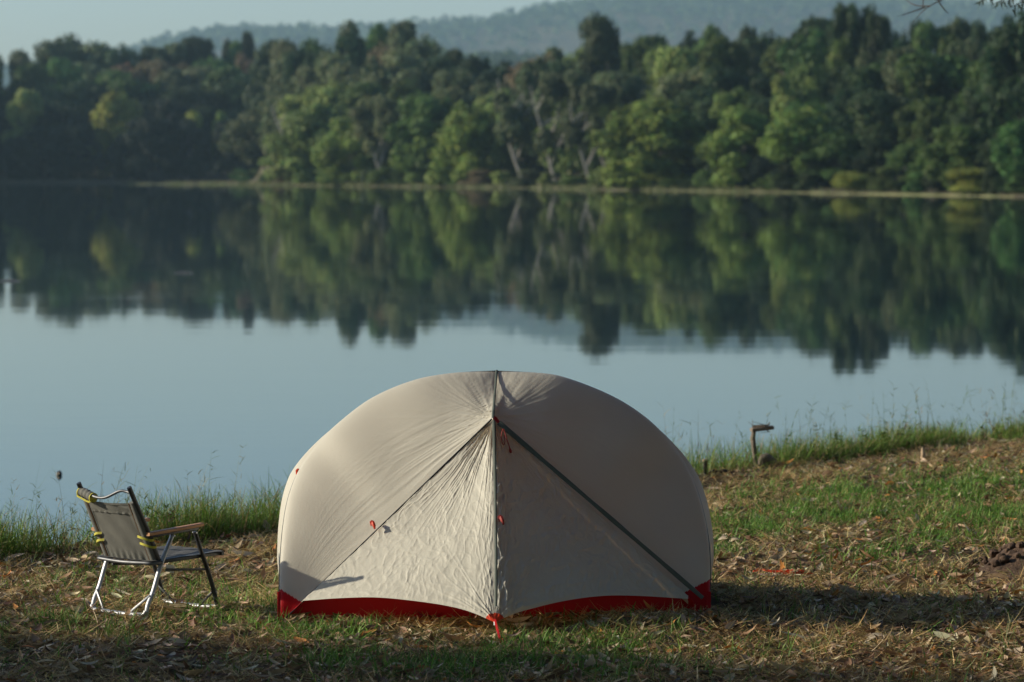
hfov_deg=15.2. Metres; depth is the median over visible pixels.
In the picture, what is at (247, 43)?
tree
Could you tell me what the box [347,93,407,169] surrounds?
tree
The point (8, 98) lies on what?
tree
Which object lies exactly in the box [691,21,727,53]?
tree
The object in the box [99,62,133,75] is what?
tree
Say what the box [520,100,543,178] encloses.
tree
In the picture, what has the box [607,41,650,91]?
tree
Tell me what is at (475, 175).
bush
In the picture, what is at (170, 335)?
water
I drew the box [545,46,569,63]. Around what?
tree
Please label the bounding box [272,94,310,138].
tree
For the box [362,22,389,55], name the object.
tree
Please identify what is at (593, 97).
tree
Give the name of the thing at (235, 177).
bush
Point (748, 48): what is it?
tree
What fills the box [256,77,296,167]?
tree
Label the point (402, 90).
tree
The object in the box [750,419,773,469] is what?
wooden post
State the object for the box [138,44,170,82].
tree
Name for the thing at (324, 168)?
tree
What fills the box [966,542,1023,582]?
soil mound
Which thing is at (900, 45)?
tree
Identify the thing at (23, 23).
sky
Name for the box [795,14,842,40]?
tree
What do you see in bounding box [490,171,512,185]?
bush
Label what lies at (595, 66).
tree
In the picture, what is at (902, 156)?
tree
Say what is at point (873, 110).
tree
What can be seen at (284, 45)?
tree
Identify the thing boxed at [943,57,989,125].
tree
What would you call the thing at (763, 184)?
bush
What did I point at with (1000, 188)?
bush
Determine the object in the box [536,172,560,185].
bush
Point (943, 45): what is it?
tree
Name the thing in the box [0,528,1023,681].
grass sprouts
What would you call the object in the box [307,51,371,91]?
tree
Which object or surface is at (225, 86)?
tree
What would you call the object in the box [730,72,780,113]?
tree
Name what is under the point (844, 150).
tree
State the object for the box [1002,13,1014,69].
tree
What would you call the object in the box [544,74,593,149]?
tree
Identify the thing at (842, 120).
tree
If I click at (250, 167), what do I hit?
tree
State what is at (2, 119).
tree
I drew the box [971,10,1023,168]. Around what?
tree
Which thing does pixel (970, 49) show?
tree
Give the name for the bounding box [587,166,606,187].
bush
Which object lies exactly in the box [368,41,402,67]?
tree
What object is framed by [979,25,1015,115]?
tree
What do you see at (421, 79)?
tree
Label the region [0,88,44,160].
tree
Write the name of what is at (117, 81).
tree
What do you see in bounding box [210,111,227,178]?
tree
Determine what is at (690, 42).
tree
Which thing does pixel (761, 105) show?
tree
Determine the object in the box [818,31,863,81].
tree
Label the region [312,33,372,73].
tree
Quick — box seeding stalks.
[0,376,1023,541]
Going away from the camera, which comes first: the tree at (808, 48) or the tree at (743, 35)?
the tree at (808, 48)
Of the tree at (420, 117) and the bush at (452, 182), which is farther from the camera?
the tree at (420, 117)
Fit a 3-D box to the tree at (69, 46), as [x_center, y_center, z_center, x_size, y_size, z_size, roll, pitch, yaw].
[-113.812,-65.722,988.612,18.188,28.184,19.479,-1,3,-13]
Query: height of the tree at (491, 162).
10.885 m
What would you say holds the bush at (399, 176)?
on the shore
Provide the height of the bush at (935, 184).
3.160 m
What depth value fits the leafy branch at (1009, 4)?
30.22 m
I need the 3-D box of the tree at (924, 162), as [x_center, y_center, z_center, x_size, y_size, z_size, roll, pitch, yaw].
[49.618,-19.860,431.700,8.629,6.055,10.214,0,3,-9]
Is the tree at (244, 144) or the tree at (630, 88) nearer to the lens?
the tree at (630, 88)
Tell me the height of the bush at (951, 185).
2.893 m
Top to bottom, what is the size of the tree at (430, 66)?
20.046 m
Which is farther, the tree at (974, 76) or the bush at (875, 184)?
the tree at (974, 76)
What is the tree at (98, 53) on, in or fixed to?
on the shore
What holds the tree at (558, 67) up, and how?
on the shore
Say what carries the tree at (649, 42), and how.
on the shore
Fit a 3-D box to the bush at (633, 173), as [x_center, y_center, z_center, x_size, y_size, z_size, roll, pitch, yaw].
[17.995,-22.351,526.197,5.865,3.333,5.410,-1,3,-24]
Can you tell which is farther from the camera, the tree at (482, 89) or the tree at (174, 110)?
the tree at (174, 110)
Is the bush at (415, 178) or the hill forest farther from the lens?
the hill forest
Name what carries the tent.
on the ground at (722, 605)
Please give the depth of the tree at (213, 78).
908.83 m
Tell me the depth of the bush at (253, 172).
843.15 m
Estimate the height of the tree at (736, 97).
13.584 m
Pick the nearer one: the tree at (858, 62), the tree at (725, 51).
the tree at (858, 62)
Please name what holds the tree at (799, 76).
on the shore
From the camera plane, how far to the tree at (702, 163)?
508.15 m
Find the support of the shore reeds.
on the shore strip
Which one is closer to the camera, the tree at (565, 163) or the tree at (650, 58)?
the tree at (565, 163)
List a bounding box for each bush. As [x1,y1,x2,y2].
[228,168,254,181]
[238,169,259,181]
[258,174,271,182]
[273,175,294,182]
[307,170,320,183]
[335,172,359,183]
[359,169,373,182]
[366,166,397,184]
[383,171,409,184]
[403,172,425,185]
[444,172,469,185]
[458,169,494,185]
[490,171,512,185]
[507,169,541,186]
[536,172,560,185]
[558,175,587,187]
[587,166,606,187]
[625,170,658,185]
[647,180,662,189]
[658,178,684,189]
[678,179,700,189]
[691,169,717,187]
[725,166,756,188]
[752,178,772,189]
[793,172,816,190]
[830,171,871,192]
[867,167,899,191]
[884,180,908,191]
[902,172,926,192]
[921,168,947,192]
[945,168,986,193]
[945,180,959,191]
[958,175,980,194]
[980,167,1002,194]
[992,176,1013,192]
[1005,174,1023,192]
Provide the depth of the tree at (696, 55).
606.63 m
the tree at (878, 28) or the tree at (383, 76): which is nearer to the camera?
the tree at (878, 28)
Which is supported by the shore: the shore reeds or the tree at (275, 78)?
the tree at (275, 78)
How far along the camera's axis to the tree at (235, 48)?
987.04 m
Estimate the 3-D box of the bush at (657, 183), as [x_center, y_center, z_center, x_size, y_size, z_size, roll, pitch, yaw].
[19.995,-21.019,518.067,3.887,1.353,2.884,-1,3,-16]
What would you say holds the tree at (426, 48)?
on the shore
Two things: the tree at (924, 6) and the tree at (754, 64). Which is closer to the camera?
the tree at (924, 6)
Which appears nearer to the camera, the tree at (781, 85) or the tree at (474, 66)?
the tree at (781, 85)
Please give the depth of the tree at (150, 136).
853.61 m
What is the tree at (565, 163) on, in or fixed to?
on the shore
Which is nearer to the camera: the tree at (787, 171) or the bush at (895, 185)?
the bush at (895, 185)
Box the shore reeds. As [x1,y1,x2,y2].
[128,180,1011,195]
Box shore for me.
[0,158,1023,196]
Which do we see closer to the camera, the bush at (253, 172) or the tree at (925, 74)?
the tree at (925, 74)
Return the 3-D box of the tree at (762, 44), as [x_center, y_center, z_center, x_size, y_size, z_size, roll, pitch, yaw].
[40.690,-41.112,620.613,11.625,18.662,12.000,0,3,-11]
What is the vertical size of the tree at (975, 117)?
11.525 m
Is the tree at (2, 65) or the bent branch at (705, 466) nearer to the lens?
the bent branch at (705, 466)
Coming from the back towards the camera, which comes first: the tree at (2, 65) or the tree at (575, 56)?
the tree at (2, 65)
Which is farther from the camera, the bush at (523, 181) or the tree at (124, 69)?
the tree at (124, 69)
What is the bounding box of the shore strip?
[174,184,1013,196]
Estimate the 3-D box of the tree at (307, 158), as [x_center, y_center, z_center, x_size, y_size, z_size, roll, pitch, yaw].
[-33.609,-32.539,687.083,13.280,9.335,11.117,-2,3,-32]
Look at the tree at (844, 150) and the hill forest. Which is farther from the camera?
the hill forest
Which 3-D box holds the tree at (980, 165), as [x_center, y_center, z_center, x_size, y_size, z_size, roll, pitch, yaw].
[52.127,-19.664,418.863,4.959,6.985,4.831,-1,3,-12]
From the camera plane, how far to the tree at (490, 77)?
682.86 m
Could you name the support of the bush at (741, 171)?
on the shore
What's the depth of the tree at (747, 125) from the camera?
487.46 m
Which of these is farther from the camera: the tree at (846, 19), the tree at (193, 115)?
the tree at (193, 115)
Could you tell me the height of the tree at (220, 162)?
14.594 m
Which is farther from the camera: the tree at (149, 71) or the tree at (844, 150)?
the tree at (149, 71)
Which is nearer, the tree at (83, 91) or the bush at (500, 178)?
the bush at (500, 178)
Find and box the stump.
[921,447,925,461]
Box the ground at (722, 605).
[0,441,1023,681]
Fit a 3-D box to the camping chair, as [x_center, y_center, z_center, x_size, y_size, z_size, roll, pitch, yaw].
[-1.803,1.020,19.099,0.442,0.657,0.639,2,3,43]
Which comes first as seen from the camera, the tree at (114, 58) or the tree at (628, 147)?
the tree at (628, 147)
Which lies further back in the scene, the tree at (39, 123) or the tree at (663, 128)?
the tree at (39, 123)
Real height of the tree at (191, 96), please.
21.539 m
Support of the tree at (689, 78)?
on the shore
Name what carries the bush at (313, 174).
on the shore
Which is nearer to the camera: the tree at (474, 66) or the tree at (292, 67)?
the tree at (474, 66)
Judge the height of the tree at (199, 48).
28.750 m
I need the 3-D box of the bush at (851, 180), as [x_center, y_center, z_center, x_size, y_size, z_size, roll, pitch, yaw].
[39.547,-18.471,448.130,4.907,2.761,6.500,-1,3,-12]
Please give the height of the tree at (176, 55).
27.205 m
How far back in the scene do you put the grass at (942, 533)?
19.84 m
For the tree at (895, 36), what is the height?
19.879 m
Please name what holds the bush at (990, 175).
on the shore
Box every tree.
[0,54,5,91]
[0,72,11,102]
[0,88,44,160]
[0,88,52,129]
[0,110,9,147]
[2,101,52,135]
[3,58,48,94]
[7,48,32,85]
[33,38,63,85]
[35,99,99,154]
[41,32,90,65]
[45,56,87,100]
[52,115,108,179]
[63,78,112,109]
[71,61,107,106]
[73,90,145,178]
[76,39,114,70]
[91,68,160,160]
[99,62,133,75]
[104,42,141,70]
[105,134,156,179]
[111,112,184,179]
[129,58,188,83]
[130,80,182,165]
[136,97,210,159]
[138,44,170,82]
[148,42,190,80]
[151,82,217,167]
[153,63,218,110]
[180,34,218,69]
[182,106,216,157]
[185,108,204,178]
[193,56,241,106]
[201,65,246,112]
[202,119,247,179]
[209,111,242,174]
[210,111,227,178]
[212,71,263,113]
[217,108,272,173]
[221,37,231,64]
[225,39,242,67]
[235,50,256,74]
[241,30,255,63]
[242,38,277,110]
[245,160,259,170]
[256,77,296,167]
[258,157,277,180]
[262,101,341,183]
[264,48,295,105]
[267,135,306,183]
[269,37,298,73]
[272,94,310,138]
[276,63,324,134]
[282,46,317,90]
[285,79,377,169]
[296,135,319,170]
[299,36,323,67]
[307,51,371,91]
[310,114,382,184]
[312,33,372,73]
[313,131,359,178]
[331,81,387,155]
[334,19,363,47]
[336,55,405,170]
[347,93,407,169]
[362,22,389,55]
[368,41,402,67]
[380,47,426,70]
[382,90,459,176]
[383,76,419,171]
[386,19,416,50]
[389,135,445,176]
[390,67,438,97]
[403,32,442,59]
[415,56,456,76]
[424,100,503,184]
[430,67,476,93]
[432,79,474,121]
[435,143,504,171]
[439,47,463,69]
[451,54,503,83]
[459,92,487,108]
[468,118,529,179]
[471,60,516,91]
[471,80,520,167]
[473,88,518,161]
[492,56,562,175]
[496,53,554,92]
[514,68,541,169]
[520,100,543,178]
[522,158,557,169]
[530,68,586,179]
[532,97,608,180]
[543,57,577,76]
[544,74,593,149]
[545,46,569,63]
[562,81,621,182]
[563,45,583,66]
[572,11,633,78]
[573,63,623,76]
[573,101,633,165]
[585,98,712,188]
[588,69,648,157]
[599,141,642,178]
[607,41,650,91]
[618,42,636,73]
[629,33,670,76]
[641,44,700,103]
[641,77,658,100]
[643,47,659,102]
[652,65,727,103]
[656,88,721,153]
[663,47,700,64]
[675,29,699,50]
[690,64,757,96]
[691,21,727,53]
[692,147,739,174]
[694,104,773,188]
[698,33,750,89]
[704,38,764,76]
[706,86,762,132]
[726,42,763,76]
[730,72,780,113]
[731,143,769,173]
[734,23,765,45]
[741,28,786,70]
[742,153,779,183]
[746,97,804,122]
[755,36,795,94]
[756,101,849,188]
[767,99,836,171]
[768,151,837,188]
[769,27,830,99]
[770,74,821,126]
[788,60,826,102]
[790,26,801,40]
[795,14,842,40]
[795,129,876,187]
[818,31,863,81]
[818,62,855,103]
[821,81,882,170]
[825,1,870,73]
[845,89,925,180]
[847,60,889,93]
[851,135,896,185]
[852,39,887,70]
[860,2,893,68]
[876,14,901,52]
[879,37,911,62]
[881,45,920,170]
[884,138,929,183]
[891,49,964,141]
[892,97,959,144]
[897,0,948,24]
[900,17,928,49]
[911,18,948,55]
[914,142,958,172]
[918,121,986,185]
[937,32,958,96]
[940,36,985,94]
[942,54,971,118]
[943,15,980,46]
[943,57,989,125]
[950,85,980,127]
[965,18,990,69]
[966,90,1016,133]
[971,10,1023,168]
[971,132,991,177]
[974,133,1023,183]
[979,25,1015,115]
[989,118,1023,191]
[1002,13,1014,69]
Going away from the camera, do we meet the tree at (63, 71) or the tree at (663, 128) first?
the tree at (663, 128)
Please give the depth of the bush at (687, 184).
506.50 m
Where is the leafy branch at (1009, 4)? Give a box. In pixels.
[973,0,1023,15]
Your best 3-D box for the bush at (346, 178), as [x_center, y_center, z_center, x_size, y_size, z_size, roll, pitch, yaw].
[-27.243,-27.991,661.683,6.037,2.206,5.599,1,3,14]
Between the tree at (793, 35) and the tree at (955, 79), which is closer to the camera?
the tree at (955, 79)
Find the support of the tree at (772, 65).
on the shore
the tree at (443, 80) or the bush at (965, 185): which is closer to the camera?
the bush at (965, 185)
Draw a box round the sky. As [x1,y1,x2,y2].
[0,0,1021,64]
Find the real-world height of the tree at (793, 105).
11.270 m
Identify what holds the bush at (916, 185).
on the shore
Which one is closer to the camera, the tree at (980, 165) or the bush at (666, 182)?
the tree at (980, 165)
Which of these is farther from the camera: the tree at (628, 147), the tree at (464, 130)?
the tree at (464, 130)
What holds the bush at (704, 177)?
on the shore
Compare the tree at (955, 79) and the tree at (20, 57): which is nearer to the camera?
the tree at (955, 79)
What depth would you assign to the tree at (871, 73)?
503.37 m
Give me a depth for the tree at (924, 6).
30.86 m
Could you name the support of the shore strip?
on the shore
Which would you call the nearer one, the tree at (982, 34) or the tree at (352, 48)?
the tree at (982, 34)
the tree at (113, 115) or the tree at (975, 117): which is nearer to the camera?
the tree at (975, 117)
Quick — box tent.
[277,370,713,638]
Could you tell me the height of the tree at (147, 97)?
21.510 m
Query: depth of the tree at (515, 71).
670.57 m
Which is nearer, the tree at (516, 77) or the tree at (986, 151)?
the tree at (986, 151)
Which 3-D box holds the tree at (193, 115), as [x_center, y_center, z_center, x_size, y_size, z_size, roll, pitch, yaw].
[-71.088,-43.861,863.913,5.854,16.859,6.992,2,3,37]
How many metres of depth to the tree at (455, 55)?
749.49 m
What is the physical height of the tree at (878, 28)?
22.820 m
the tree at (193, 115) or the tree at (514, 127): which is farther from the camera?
the tree at (193, 115)
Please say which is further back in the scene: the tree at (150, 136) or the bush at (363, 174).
the tree at (150, 136)
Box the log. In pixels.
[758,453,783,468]
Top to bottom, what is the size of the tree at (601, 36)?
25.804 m
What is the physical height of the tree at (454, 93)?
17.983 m
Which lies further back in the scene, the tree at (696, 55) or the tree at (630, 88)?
the tree at (696, 55)
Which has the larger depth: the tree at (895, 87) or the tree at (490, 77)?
the tree at (490, 77)
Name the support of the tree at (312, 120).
on the shore
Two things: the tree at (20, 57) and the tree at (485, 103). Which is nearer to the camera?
the tree at (485, 103)
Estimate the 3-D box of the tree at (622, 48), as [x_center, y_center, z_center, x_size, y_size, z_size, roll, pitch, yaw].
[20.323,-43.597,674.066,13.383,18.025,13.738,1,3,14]
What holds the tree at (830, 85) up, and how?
on the shore
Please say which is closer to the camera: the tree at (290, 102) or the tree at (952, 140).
the tree at (952, 140)
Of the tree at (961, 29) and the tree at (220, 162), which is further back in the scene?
the tree at (220, 162)
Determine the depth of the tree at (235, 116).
876.52 m
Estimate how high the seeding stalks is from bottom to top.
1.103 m
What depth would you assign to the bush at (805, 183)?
463.30 m
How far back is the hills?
5686.70 m
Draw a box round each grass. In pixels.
[0,412,1023,561]
[0,433,1023,681]
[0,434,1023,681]
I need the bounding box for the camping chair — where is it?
[76,482,223,616]
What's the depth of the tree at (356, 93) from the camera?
686.84 m
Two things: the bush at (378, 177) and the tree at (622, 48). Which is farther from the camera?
the tree at (622, 48)
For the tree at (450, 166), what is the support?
on the shore
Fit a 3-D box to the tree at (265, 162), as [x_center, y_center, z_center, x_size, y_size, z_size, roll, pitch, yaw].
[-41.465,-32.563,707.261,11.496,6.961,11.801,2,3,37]
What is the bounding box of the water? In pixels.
[0,183,1023,547]
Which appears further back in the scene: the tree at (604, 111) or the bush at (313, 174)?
the bush at (313, 174)
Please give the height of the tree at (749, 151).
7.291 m
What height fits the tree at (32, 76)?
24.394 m
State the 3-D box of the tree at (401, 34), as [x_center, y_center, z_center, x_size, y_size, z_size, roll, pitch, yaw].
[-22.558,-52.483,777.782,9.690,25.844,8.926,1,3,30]
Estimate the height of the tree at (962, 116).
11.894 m
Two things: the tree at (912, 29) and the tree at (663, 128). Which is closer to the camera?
the tree at (663, 128)
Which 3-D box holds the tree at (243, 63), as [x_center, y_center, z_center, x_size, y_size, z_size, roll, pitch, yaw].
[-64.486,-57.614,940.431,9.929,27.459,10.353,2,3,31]
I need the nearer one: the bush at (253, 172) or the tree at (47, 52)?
the bush at (253, 172)
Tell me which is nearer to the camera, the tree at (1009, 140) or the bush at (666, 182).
the tree at (1009, 140)
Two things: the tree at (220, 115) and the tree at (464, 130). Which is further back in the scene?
the tree at (220, 115)
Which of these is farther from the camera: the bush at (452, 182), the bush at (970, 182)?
the bush at (452, 182)
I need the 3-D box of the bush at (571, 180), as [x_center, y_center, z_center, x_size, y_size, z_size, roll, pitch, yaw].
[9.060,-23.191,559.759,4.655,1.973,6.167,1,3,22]
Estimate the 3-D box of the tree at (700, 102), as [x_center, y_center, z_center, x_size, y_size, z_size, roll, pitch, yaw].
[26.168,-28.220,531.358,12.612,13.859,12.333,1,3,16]
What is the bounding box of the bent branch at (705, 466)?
[702,458,738,477]
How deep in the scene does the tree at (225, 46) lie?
991.22 m
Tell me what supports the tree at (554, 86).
on the shore
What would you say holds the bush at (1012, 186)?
on the shore
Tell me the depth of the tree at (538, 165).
626.71 m
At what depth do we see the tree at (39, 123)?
871.68 m
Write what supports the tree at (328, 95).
on the shore
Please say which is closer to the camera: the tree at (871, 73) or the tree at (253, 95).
the tree at (871, 73)
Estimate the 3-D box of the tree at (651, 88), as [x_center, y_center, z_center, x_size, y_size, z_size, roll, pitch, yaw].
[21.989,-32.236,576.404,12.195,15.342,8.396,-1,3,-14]
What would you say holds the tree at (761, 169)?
on the shore
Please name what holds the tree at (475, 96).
on the shore
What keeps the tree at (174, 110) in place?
on the shore
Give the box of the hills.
[4,4,1017,89]
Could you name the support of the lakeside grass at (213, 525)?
on the ground at (722, 605)
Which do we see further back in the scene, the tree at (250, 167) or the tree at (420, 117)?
the tree at (250, 167)
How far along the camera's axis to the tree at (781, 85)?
504.97 m
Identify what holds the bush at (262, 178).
on the shore
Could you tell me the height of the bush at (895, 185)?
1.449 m
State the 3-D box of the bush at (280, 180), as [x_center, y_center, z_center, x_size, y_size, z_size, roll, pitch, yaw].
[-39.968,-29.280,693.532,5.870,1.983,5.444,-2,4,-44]
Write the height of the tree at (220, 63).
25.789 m
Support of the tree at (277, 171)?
on the shore
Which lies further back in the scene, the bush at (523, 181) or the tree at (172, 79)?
the tree at (172, 79)
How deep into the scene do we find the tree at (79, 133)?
859.56 m
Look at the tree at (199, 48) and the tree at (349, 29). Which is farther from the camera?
the tree at (199, 48)
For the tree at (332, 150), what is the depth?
659.91 m
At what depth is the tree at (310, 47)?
808.95 m
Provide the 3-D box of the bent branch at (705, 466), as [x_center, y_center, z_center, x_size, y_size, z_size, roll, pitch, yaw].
[1.504,0.922,27.319,0.302,0.172,0.053,0,3,10]
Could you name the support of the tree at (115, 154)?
on the shore
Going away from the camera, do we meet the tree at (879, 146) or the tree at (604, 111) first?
the tree at (879, 146)
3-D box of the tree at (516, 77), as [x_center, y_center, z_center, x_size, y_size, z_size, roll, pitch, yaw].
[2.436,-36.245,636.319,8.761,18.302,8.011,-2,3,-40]
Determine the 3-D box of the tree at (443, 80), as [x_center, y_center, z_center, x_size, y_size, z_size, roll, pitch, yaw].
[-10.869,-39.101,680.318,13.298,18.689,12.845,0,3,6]
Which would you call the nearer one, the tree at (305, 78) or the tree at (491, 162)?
the tree at (491, 162)
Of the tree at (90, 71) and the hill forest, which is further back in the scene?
the hill forest
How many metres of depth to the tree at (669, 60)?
568.55 m
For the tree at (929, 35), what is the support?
on the shore
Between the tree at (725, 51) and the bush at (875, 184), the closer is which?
the bush at (875, 184)
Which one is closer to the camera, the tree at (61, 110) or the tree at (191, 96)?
the tree at (61, 110)
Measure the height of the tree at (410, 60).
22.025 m
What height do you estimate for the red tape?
0.025 m
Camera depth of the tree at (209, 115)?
873.54 m
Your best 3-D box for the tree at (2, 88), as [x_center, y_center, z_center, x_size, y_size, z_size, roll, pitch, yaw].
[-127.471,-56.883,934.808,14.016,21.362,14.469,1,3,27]
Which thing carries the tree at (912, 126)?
on the shore
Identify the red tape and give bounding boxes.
[753,568,811,573]
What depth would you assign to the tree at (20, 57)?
978.76 m
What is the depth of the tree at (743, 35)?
623.68 m
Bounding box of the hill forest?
[0,0,1023,87]
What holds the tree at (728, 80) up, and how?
on the shore

